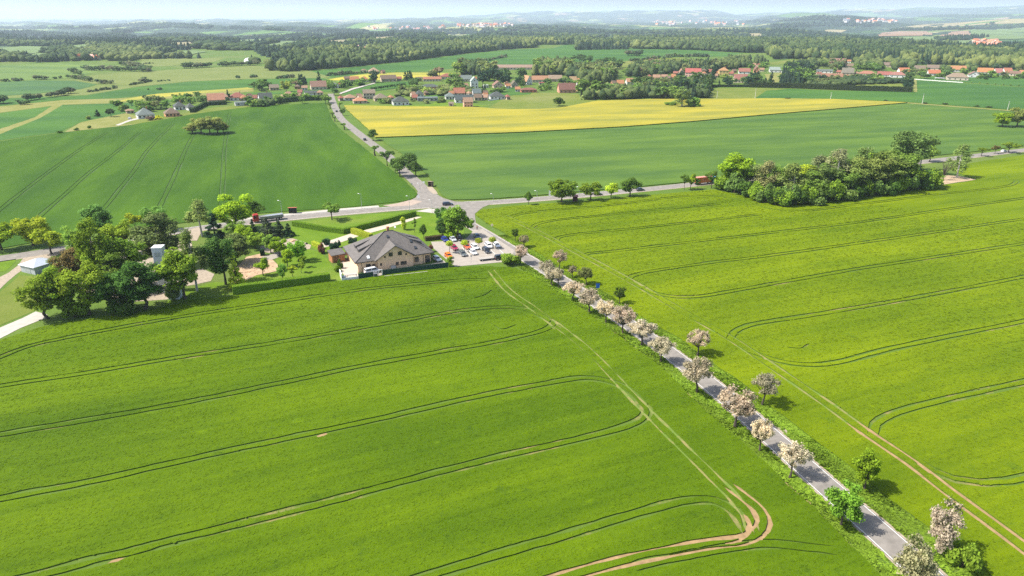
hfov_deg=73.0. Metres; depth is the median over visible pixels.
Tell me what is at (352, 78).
house
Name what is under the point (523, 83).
conifer tree
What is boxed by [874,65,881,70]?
village tree
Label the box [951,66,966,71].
house
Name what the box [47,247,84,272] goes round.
broadleaf tree
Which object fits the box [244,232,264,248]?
maple tree
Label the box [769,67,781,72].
house
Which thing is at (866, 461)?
maple tree
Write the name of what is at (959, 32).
field
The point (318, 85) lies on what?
house
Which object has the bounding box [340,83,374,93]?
footpath
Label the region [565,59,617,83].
grove
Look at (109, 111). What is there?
garden tree
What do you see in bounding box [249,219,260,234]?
conifer tree
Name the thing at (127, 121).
footpath
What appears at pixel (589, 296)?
fruit tree
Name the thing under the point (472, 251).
parked car
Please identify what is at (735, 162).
broadleaf tree
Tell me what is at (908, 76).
village tree
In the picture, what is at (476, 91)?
house
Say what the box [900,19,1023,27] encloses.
field
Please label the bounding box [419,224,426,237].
broadleaf tree
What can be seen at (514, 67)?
house
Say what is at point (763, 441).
road marking
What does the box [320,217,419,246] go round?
footpath
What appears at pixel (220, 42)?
forest
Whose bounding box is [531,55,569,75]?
grove
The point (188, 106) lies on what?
house
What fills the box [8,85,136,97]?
field
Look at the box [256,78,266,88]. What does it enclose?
garden tree
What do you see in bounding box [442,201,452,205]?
driving car
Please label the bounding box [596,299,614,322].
fruit tree
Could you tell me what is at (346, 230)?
hedge
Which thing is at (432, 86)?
house
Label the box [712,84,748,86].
hedge
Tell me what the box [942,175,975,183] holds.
clearing
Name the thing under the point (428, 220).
lawn
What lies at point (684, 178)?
roadside tree
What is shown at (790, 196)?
bush
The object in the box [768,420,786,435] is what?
turnout
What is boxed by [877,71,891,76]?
house
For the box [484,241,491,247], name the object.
parked car
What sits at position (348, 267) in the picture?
terrace
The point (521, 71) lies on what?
garden tree
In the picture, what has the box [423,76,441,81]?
house
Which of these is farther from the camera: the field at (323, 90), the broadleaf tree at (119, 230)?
the field at (323, 90)
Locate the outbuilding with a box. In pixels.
[482,94,488,99]
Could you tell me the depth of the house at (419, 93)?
695.16 m
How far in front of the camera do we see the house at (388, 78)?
859.84 m
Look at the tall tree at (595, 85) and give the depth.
685.96 m
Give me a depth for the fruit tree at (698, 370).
146.58 m
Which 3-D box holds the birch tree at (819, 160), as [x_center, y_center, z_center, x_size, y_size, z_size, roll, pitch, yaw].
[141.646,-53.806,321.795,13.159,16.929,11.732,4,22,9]
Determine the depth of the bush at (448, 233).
252.64 m
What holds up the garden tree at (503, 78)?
on the ground at (682, 19)
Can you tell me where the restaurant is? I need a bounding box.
[343,226,434,272]
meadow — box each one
[0,259,15,271]
[0,275,58,324]
[66,113,138,131]
[111,105,250,125]
[347,102,485,106]
[424,87,535,96]
[491,92,595,108]
[617,57,685,68]
[697,88,780,98]
[765,73,781,81]
[770,60,797,64]
[856,83,903,86]
[920,76,1023,85]
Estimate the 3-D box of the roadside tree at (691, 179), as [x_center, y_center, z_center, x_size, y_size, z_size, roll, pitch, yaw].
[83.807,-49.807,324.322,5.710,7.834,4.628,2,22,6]
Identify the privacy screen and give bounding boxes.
[358,272,372,278]
[381,262,447,274]
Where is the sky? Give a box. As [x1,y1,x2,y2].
[0,0,1023,18]
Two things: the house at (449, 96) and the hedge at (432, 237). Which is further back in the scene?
the house at (449, 96)
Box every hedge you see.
[189,102,205,112]
[206,101,226,105]
[232,272,330,294]
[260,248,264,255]
[276,94,326,102]
[292,211,416,233]
[311,240,323,247]
[350,228,372,237]
[424,233,461,240]
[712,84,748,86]
[749,82,912,91]
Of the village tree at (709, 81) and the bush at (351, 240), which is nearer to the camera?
the bush at (351, 240)
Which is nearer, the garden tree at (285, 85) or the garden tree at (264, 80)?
the garden tree at (285, 85)
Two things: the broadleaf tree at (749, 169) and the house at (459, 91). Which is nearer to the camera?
the broadleaf tree at (749, 169)
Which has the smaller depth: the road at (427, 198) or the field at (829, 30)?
the road at (427, 198)
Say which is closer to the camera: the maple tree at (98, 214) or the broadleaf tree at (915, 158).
the maple tree at (98, 214)
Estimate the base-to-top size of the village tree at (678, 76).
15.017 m
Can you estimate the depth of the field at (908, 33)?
3955.83 m
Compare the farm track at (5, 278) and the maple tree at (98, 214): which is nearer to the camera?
the farm track at (5, 278)
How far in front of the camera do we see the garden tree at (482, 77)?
801.62 m
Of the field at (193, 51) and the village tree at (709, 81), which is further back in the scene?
the field at (193, 51)
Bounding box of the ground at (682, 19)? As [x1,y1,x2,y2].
[0,5,1023,575]
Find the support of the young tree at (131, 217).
on the ground at (682, 19)
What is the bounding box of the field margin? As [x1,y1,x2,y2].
[594,317,850,544]
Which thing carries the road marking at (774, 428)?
on the road at (890, 542)
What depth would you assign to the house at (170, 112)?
560.20 m
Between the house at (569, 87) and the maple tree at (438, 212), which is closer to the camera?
the maple tree at (438, 212)
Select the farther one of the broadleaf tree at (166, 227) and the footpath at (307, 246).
the footpath at (307, 246)
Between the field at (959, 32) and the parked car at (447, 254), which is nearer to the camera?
the parked car at (447, 254)
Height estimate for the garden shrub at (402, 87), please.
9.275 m
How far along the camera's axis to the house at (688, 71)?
928.82 m
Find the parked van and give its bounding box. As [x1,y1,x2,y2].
[364,266,379,272]
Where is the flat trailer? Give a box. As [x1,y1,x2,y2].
[478,256,493,260]
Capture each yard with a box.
[80,242,192,300]
[187,269,213,285]
[188,227,200,240]
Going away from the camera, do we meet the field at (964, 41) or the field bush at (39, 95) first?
the field bush at (39, 95)
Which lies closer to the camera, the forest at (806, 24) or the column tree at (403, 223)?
the column tree at (403, 223)
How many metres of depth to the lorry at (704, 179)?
333.91 m
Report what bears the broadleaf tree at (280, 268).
on the lawn at (316, 262)
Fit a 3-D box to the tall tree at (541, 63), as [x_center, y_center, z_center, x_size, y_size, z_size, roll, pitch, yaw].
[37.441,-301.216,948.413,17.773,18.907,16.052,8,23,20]
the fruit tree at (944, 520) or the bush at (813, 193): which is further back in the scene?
the bush at (813, 193)
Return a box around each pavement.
[232,206,378,220]
[419,208,434,212]
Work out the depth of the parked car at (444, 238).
249.92 m
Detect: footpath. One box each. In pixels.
[117,118,137,124]
[263,253,280,259]
[278,238,310,248]
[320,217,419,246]
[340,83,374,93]
[910,103,1016,111]
[913,79,916,91]
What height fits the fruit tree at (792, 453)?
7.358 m
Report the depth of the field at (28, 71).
1035.44 m
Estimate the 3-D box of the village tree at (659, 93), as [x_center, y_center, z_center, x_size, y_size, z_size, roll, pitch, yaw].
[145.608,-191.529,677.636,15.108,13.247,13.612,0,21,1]
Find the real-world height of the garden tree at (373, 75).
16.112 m
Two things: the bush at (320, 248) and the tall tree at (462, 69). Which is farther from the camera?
the tall tree at (462, 69)
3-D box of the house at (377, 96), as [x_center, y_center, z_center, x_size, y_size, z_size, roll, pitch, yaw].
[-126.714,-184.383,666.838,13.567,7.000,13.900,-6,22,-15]
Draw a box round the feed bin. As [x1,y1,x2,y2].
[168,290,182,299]
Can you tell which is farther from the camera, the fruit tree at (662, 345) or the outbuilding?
the outbuilding
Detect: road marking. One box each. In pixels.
[169,192,628,234]
[469,228,909,575]
[480,226,943,575]
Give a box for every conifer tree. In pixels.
[203,213,226,240]
[228,253,247,288]
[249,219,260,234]
[259,216,277,239]
[273,220,285,236]
[283,223,294,237]
[407,70,412,79]
[520,75,526,85]
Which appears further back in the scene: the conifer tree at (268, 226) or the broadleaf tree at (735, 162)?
the broadleaf tree at (735, 162)
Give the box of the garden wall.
[916,79,962,82]
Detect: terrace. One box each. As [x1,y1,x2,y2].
[341,261,357,279]
[376,260,445,275]
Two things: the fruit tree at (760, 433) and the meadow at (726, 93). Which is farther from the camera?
the meadow at (726, 93)
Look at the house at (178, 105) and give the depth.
601.68 m
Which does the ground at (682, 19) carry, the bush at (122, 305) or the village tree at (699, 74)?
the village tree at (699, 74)
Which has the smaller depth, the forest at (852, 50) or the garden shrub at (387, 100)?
the garden shrub at (387, 100)
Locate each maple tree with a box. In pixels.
[8,215,51,245]
[77,203,112,235]
[151,247,197,298]
[211,193,253,223]
[232,224,252,241]
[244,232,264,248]
[260,234,274,253]
[267,237,288,255]
[281,249,293,266]
[287,240,306,261]
[434,207,446,218]
[435,218,449,233]
[441,205,474,233]
[824,479,864,525]
[851,447,881,488]
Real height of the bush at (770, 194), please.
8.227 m
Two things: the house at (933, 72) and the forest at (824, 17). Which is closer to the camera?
the house at (933, 72)
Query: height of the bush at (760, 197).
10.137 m
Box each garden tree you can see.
[105,108,115,116]
[144,95,153,100]
[149,96,161,100]
[150,100,159,106]
[159,99,170,108]
[192,92,200,97]
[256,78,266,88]
[256,83,265,90]
[272,95,284,103]
[280,80,290,91]
[320,95,328,102]
[327,83,337,87]
[330,88,338,92]
[368,69,379,82]
[427,70,438,76]
[435,67,443,74]
[445,78,453,83]
[456,57,464,62]
[477,72,489,85]
[488,69,500,81]
[499,75,511,82]
[515,67,526,75]
[543,79,551,83]
[558,78,566,82]
[606,67,618,74]
[614,61,621,66]
[630,76,640,82]
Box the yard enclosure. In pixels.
[339,269,357,279]
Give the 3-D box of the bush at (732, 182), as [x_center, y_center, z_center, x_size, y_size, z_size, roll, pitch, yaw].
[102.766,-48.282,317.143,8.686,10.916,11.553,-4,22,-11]
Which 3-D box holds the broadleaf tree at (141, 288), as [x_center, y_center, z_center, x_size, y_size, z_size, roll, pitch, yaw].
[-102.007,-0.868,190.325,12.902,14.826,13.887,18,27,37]
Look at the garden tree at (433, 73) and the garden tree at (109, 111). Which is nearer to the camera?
the garden tree at (109, 111)
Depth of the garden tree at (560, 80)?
803.29 m
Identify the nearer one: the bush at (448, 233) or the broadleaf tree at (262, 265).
the broadleaf tree at (262, 265)
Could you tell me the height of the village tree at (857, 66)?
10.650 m
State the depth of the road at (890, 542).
125.56 m
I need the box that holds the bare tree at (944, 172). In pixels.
[939,161,954,178]
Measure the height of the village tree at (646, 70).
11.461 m
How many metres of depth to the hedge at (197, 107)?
599.30 m
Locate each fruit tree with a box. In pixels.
[511,229,518,240]
[514,244,527,257]
[519,234,528,245]
[538,260,555,278]
[543,266,557,284]
[552,268,564,287]
[553,249,567,267]
[561,280,584,299]
[568,265,576,276]
[577,267,593,284]
[578,287,600,311]
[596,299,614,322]
[611,304,637,332]
[613,286,626,303]
[626,319,658,344]
[647,335,677,361]
[682,356,713,392]
[686,329,711,355]
[716,383,757,426]
[750,373,782,404]
[750,418,774,450]
[777,440,814,477]
[893,530,940,575]
[928,495,966,552]
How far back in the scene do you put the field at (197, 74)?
948.16 m
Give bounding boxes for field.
[0,46,43,53]
[0,63,105,80]
[0,78,326,105]
[0,80,96,94]
[0,99,185,139]
[0,103,417,247]
[0,106,50,128]
[0,266,878,575]
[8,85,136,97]
[75,66,328,85]
[139,58,223,65]
[166,50,206,57]
[252,88,330,93]
[266,41,295,44]
[312,45,742,77]
[342,81,408,94]
[344,98,907,137]
[376,103,1023,199]
[475,155,1023,575]
[756,80,1023,108]
[822,29,845,31]
[878,31,931,35]
[883,36,936,40]
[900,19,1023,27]
[940,31,970,35]
[941,40,971,42]
[970,27,1023,39]
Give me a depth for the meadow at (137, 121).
578.59 m
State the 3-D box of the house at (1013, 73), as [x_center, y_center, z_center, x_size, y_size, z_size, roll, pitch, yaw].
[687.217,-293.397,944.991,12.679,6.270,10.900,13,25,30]
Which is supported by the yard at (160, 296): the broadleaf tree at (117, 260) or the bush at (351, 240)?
the broadleaf tree at (117, 260)
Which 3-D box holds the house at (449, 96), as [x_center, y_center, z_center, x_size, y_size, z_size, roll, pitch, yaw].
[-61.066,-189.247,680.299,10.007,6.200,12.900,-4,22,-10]
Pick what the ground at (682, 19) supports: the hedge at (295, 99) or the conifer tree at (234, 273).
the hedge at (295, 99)
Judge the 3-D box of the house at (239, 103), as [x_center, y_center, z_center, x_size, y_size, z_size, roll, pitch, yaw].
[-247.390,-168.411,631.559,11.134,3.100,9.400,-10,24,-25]
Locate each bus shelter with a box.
[288,207,296,212]
[573,195,577,201]
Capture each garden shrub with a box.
[109,100,122,105]
[117,105,129,111]
[142,105,154,110]
[171,95,184,102]
[186,98,194,102]
[197,97,204,101]
[245,99,256,105]
[257,99,269,105]
[339,80,348,87]
[384,98,391,102]
[396,85,409,91]
[398,85,408,91]
[960,68,968,73]
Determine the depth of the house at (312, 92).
710.49 m
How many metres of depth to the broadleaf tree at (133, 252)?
202.88 m
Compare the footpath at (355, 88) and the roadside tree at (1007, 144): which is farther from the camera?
the footpath at (355, 88)
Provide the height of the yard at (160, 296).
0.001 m
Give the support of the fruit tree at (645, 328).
on the ground at (682, 19)
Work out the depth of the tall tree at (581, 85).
694.76 m
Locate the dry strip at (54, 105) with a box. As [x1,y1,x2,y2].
[0,88,253,133]
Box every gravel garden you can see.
[232,254,277,279]
[259,245,281,252]
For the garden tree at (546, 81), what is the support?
on the ground at (682, 19)
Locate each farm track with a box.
[0,252,60,287]
[0,312,46,337]
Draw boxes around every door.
[24,267,30,273]
[425,255,429,261]
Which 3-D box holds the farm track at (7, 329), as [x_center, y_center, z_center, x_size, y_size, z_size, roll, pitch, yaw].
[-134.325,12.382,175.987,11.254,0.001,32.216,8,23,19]
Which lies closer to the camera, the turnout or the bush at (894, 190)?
the turnout
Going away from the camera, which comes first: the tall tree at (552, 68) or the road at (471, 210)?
the road at (471, 210)
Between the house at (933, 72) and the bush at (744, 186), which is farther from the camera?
the house at (933, 72)
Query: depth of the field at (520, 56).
1393.27 m
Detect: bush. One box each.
[21,93,33,100]
[32,93,42,98]
[55,89,66,95]
[56,297,90,318]
[104,293,136,315]
[164,285,179,300]
[317,242,324,253]
[321,238,330,244]
[329,242,336,249]
[337,259,342,267]
[348,237,356,243]
[444,229,456,238]
[501,253,520,264]
[552,97,564,103]
[664,101,677,104]
[672,88,692,105]
[687,97,700,106]
[714,175,727,189]
[723,172,745,192]
[737,181,752,196]
[748,180,764,200]
[755,182,776,202]
[764,188,784,204]
[769,187,793,205]
[780,184,801,206]
[786,189,807,203]
[798,184,818,203]
[806,188,826,205]
[819,186,835,199]
[828,179,845,200]
[840,181,858,199]
[849,183,869,199]
[861,179,873,195]
[869,178,892,194]
[879,178,900,195]
[894,175,911,191]
[904,170,919,190]
[910,169,933,189]
[922,167,943,187]
[945,540,983,571]
[992,112,1014,126]
[1006,107,1023,126]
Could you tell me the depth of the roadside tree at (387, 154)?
374.09 m
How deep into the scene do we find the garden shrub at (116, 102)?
625.73 m
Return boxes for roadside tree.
[322,202,339,219]
[367,129,377,140]
[371,145,378,155]
[379,151,394,165]
[391,157,406,176]
[400,152,417,169]
[406,160,422,175]
[523,191,532,204]
[547,178,577,201]
[578,181,602,199]
[605,182,618,197]
[620,177,641,196]
[680,174,688,187]
[687,173,695,188]
[705,170,717,187]
[928,145,940,161]
[947,143,973,177]
[978,147,990,155]
[1001,142,1022,152]
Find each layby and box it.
[383,200,421,206]
[427,187,437,193]
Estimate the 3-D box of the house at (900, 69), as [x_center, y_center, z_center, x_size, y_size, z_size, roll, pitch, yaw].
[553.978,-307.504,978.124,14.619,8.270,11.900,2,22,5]
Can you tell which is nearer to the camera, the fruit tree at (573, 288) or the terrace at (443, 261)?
the fruit tree at (573, 288)
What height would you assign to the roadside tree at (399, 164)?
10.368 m
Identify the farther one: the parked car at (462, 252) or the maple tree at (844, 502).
the parked car at (462, 252)
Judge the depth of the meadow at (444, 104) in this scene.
630.56 m
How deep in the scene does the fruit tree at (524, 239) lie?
242.12 m
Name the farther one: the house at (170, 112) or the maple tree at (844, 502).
the house at (170, 112)
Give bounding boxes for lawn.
[162,282,228,304]
[220,249,343,294]
[291,211,463,255]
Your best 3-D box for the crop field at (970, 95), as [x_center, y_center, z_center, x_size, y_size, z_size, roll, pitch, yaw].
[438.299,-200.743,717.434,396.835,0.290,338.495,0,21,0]
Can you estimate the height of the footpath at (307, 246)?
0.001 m
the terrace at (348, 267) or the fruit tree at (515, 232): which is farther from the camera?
the fruit tree at (515, 232)
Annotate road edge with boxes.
[1,152,1019,261]
[440,210,897,566]
[476,223,947,575]
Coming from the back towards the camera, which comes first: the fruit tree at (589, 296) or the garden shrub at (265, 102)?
the garden shrub at (265, 102)
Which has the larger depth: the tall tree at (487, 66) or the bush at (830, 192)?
the tall tree at (487, 66)
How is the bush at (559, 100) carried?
on the meadow at (536, 100)
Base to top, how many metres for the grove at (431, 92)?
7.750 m
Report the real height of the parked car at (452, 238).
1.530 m
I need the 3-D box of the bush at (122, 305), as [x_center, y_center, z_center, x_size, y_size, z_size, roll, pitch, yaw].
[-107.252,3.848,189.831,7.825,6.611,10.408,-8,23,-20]
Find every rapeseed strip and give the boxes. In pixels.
[122,87,251,100]
[329,72,456,80]
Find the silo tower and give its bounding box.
[151,244,169,292]
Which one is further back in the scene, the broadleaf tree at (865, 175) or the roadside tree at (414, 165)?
the roadside tree at (414, 165)
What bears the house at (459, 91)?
on the ground at (682, 19)
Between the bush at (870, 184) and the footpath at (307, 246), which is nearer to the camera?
the footpath at (307, 246)
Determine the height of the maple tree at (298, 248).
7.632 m
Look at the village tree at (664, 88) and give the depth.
675.96 m
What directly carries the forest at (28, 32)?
on the ground at (682, 19)
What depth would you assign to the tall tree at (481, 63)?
965.80 m
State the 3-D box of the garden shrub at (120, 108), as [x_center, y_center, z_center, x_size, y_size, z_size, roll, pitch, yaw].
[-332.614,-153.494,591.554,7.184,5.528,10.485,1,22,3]
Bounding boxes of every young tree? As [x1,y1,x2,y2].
[124,213,142,225]
[287,266,297,276]
[298,255,306,261]
[298,262,303,272]
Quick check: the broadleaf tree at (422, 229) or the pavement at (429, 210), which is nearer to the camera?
the broadleaf tree at (422, 229)
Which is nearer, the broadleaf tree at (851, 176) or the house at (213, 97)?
the broadleaf tree at (851, 176)
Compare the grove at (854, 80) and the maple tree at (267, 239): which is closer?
the maple tree at (267, 239)
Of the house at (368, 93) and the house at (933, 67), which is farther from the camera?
the house at (933, 67)
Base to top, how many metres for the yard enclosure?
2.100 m
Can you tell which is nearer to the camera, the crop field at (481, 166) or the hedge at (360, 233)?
the hedge at (360, 233)
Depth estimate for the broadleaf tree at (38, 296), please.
181.59 m
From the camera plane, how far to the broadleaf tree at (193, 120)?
472.87 m
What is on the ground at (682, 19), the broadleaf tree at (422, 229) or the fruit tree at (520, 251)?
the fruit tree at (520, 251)
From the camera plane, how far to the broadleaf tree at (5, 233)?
238.46 m
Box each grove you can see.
[249,98,276,105]
[393,84,473,96]
[462,58,494,75]
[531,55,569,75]
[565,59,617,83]
[583,83,637,99]
[625,58,715,76]
[634,76,714,98]
[715,54,768,69]
[779,58,809,82]
[802,57,916,69]
[805,74,903,84]
[926,62,1023,71]
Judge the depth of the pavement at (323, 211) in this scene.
288.43 m
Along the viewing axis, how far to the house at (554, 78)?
859.57 m
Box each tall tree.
[451,62,459,71]
[456,62,466,74]
[477,60,488,65]
[481,63,492,69]
[491,60,497,67]
[536,61,544,71]
[549,64,556,72]
[573,80,589,96]
[589,80,602,91]
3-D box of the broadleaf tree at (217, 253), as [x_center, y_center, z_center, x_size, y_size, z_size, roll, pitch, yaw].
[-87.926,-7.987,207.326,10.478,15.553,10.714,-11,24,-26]
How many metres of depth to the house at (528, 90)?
736.61 m
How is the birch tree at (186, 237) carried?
on the lawn at (212, 289)
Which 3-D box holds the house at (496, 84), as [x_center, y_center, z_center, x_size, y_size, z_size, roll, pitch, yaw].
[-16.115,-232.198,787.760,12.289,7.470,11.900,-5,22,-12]
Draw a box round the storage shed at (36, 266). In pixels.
[18,257,54,274]
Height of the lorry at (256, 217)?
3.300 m
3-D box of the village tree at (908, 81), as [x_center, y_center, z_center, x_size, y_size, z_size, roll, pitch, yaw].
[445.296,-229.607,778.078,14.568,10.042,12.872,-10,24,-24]
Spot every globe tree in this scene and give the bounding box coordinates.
[445,241,452,251]
[460,240,467,250]
[475,238,482,243]
[488,236,496,248]
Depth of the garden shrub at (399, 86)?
741.90 m
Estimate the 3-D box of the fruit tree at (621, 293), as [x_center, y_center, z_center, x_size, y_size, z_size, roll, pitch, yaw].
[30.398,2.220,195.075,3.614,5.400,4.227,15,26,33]
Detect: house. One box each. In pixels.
[125,109,134,113]
[135,106,154,118]
[163,107,179,116]
[172,100,185,109]
[185,103,194,110]
[206,93,224,101]
[229,91,245,100]
[234,101,246,105]
[257,92,272,98]
[269,84,278,89]
[304,90,316,94]
[310,80,326,89]
[343,94,356,100]
[349,76,358,80]
[353,97,367,103]
[362,89,374,98]
[373,93,386,100]
[380,75,396,81]
[391,96,409,105]
[416,90,423,96]
[417,96,437,100]
[421,84,437,89]
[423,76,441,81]
[441,73,452,78]
[444,92,453,99]
[453,88,464,94]
[454,94,473,102]
[460,75,471,81]
[462,97,472,106]
[470,76,477,87]
[471,88,481,93]
[473,94,481,100]
[489,91,504,99]
[492,81,503,87]
[497,65,531,69]
[510,80,517,86]
[520,87,536,92]
[524,75,531,84]
[531,76,548,82]
[548,75,561,81]
[557,82,575,92]
[616,80,623,83]
[625,78,633,84]
[685,68,700,76]
[718,66,728,74]
[733,74,747,82]
[738,68,750,73]
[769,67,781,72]
[816,69,832,72]
[821,73,842,76]
[841,67,854,74]
[845,63,853,67]
[859,71,875,74]
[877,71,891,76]
[889,72,904,77]
[897,68,909,73]
[914,65,925,69]
[926,65,939,69]
[926,70,940,75]
[946,73,968,80]
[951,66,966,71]
[967,71,979,76]
[977,68,993,72]
[994,68,1002,74]
[1003,68,1012,74]
[1009,71,1020,75]
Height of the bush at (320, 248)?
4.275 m
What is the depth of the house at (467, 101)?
615.74 m
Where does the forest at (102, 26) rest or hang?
on the ground at (682, 19)
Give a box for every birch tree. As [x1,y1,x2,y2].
[177,227,207,290]
[182,199,210,235]
[743,164,766,187]
[754,159,783,186]
[774,163,809,188]
[811,154,832,171]
[821,148,853,179]
[852,146,878,164]
[919,133,931,168]
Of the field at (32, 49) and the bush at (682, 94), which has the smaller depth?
the bush at (682, 94)
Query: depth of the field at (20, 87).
800.10 m
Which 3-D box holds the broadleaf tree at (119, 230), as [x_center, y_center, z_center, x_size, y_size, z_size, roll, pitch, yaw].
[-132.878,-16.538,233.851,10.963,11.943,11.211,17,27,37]
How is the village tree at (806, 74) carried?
on the ground at (682, 19)
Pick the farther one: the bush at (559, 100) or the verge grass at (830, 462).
the bush at (559, 100)
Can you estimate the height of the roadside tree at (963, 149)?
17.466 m
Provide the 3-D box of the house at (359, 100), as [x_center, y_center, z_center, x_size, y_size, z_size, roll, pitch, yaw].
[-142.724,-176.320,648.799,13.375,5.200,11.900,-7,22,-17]
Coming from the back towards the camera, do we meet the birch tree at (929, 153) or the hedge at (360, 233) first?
the birch tree at (929, 153)
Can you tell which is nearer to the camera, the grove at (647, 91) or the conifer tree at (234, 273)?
the conifer tree at (234, 273)
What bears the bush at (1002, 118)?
on the crop field at (481, 166)
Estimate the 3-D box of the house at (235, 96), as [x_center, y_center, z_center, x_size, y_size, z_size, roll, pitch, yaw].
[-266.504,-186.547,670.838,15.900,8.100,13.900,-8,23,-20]
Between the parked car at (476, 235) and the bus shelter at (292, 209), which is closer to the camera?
the parked car at (476, 235)
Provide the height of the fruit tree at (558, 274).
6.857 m
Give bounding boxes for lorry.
[252,213,283,222]
[694,176,714,184]
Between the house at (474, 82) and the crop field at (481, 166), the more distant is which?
the house at (474, 82)
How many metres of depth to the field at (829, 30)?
4966.62 m
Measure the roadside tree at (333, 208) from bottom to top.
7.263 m
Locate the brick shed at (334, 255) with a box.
[327,248,345,262]
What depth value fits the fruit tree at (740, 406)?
134.47 m
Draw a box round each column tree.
[400,216,406,228]
[446,256,453,266]
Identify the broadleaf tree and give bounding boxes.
[0,222,14,249]
[10,274,64,318]
[30,228,62,253]
[37,266,75,310]
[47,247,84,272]
[54,260,105,314]
[60,225,89,249]
[69,217,113,269]
[90,272,120,303]
[96,252,132,280]
[98,219,134,252]
[106,237,148,282]
[111,261,165,309]
[127,212,181,257]
[139,205,166,224]
[183,124,197,133]
[189,118,207,133]
[196,116,220,134]
[200,236,237,284]
[210,117,226,133]
[222,221,250,232]
[224,232,250,263]
[246,201,265,212]
[253,257,269,274]
[276,263,287,277]
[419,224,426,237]
[717,152,755,180]
[738,159,755,181]
[764,165,795,188]
[796,170,829,190]
[797,164,817,179]
[807,163,843,183]
[817,157,836,166]
[833,168,861,188]
[837,159,872,184]
[852,156,897,180]
[867,150,914,181]
[880,149,922,175]
[891,130,940,159]
[897,165,928,181]
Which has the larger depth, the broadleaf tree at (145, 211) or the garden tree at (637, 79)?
the garden tree at (637, 79)
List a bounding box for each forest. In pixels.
[0,22,149,28]
[0,29,136,37]
[0,31,191,49]
[0,38,260,62]
[106,22,213,32]
[138,32,321,39]
[140,34,330,50]
[221,25,368,32]
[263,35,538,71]
[315,24,718,39]
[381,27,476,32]
[534,27,1023,48]
[535,34,1023,68]
[573,37,629,49]
[745,14,877,22]
[766,20,880,27]
[827,33,927,40]
[889,23,1023,29]
[933,32,988,40]
[988,40,1023,46]
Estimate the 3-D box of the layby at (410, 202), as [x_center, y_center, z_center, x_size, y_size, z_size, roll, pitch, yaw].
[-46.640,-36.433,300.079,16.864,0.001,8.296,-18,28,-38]
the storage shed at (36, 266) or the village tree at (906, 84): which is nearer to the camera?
the storage shed at (36, 266)
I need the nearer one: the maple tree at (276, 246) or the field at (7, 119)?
the maple tree at (276, 246)
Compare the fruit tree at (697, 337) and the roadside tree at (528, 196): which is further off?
the roadside tree at (528, 196)
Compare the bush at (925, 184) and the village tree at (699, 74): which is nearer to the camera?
the bush at (925, 184)
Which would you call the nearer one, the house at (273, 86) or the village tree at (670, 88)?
the village tree at (670, 88)
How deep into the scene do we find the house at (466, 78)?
860.01 m
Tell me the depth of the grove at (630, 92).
674.74 m
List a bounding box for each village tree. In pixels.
[641,68,648,74]
[653,86,665,98]
[658,86,669,98]
[660,78,670,81]
[668,86,679,98]
[672,75,683,80]
[689,71,703,78]
[700,75,714,81]
[702,79,712,85]
[722,76,731,84]
[743,76,754,81]
[753,75,762,80]
[795,72,802,79]
[800,71,811,81]
[820,59,828,67]
[852,64,861,70]
[868,62,879,69]
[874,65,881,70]
[902,79,913,84]
[903,81,911,86]
[904,74,912,79]
[938,72,945,78]
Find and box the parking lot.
[431,229,514,265]
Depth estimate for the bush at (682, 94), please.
614.20 m
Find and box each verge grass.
[498,234,989,575]
[517,265,907,575]
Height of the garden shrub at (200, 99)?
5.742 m
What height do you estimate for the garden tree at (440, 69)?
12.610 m
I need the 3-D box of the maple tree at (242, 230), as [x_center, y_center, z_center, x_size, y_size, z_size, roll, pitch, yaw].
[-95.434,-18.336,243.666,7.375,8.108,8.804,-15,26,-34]
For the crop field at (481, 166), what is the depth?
433.82 m
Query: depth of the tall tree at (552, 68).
938.78 m
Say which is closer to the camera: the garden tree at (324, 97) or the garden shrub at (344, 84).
the garden tree at (324, 97)
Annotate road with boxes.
[0,148,1023,260]
[328,94,427,190]
[407,188,466,206]
[429,203,491,222]
[471,223,944,575]
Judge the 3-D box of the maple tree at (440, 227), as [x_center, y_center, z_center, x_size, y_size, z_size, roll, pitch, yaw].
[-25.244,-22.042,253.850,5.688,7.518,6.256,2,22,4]
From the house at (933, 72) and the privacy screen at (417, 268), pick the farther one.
the house at (933, 72)
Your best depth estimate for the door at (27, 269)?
218.90 m
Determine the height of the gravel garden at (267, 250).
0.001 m
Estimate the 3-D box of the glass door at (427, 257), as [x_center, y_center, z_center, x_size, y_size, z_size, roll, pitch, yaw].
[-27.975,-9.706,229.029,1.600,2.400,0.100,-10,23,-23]
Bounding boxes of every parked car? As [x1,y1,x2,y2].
[432,255,441,261]
[441,236,448,241]
[444,252,452,256]
[449,236,456,241]
[450,244,457,250]
[456,235,462,240]
[458,249,466,256]
[468,248,477,254]
[470,243,478,249]
[473,233,480,237]
[482,246,490,252]
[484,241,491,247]
[493,241,500,247]
[494,254,501,259]
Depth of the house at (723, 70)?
950.11 m
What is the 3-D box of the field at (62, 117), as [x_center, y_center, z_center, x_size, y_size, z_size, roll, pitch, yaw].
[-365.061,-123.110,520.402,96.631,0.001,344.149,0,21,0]

